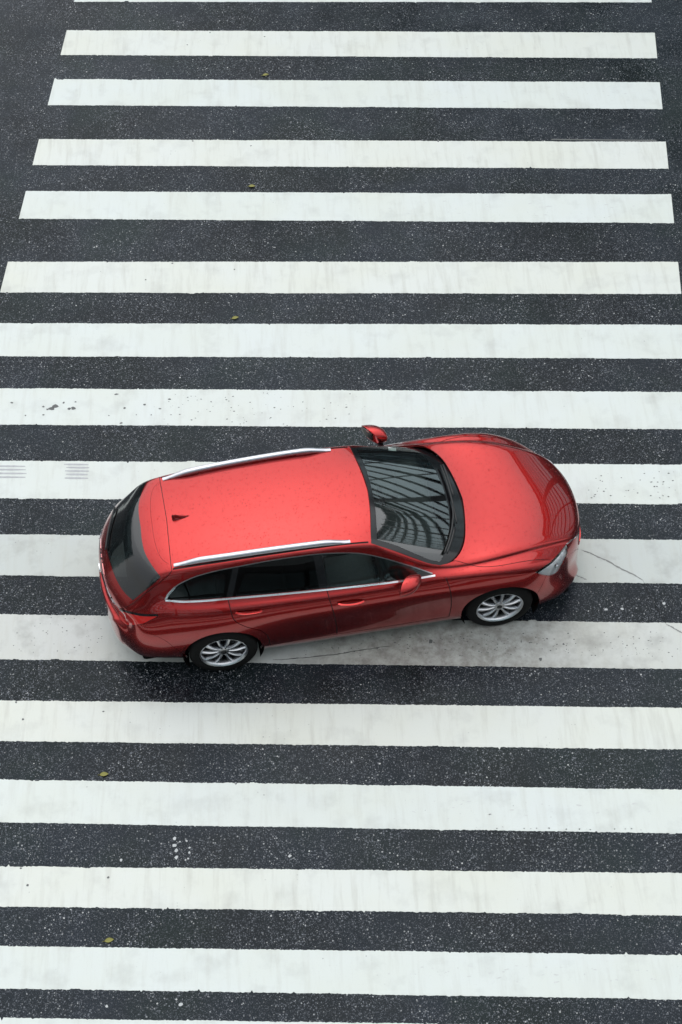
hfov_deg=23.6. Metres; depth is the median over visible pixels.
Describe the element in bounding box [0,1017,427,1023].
crosswalk stripe
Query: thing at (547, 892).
crosswalk stripe
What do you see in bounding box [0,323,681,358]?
crosswalk stripe
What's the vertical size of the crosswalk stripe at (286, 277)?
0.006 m
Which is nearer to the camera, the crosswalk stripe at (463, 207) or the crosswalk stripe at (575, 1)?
the crosswalk stripe at (463, 207)
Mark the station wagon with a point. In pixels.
(226, 565)
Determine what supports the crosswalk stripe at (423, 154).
on the road
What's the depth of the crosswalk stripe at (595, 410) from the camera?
18.18 m
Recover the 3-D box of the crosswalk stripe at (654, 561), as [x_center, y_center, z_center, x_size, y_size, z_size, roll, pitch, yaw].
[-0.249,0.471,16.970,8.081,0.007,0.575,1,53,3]
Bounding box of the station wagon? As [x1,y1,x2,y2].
[99,425,580,670]
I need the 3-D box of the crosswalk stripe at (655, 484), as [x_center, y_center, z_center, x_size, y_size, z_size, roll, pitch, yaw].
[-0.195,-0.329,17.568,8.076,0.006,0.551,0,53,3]
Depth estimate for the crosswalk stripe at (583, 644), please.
16.30 m
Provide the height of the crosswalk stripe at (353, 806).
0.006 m
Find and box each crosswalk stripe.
[0,261,680,293]
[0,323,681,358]
[0,388,681,429]
[0,460,681,504]
[0,534,681,583]
[0,614,681,668]
[0,700,681,749]
[0,779,681,833]
[0,865,681,915]
[0,946,681,999]
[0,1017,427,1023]
[19,191,673,223]
[33,139,668,168]
[48,78,661,108]
[61,30,656,58]
[74,0,651,2]
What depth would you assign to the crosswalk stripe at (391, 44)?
22.04 m
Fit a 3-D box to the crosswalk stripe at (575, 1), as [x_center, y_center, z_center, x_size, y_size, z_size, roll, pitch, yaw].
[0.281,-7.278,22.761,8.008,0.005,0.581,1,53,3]
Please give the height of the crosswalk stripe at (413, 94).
0.006 m
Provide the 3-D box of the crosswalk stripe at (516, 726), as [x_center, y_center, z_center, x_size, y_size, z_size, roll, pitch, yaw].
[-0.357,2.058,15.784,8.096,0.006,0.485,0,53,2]
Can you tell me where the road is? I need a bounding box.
[0,0,681,1023]
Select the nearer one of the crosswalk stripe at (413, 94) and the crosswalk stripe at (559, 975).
the crosswalk stripe at (559, 975)
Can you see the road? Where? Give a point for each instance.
(34, 62)

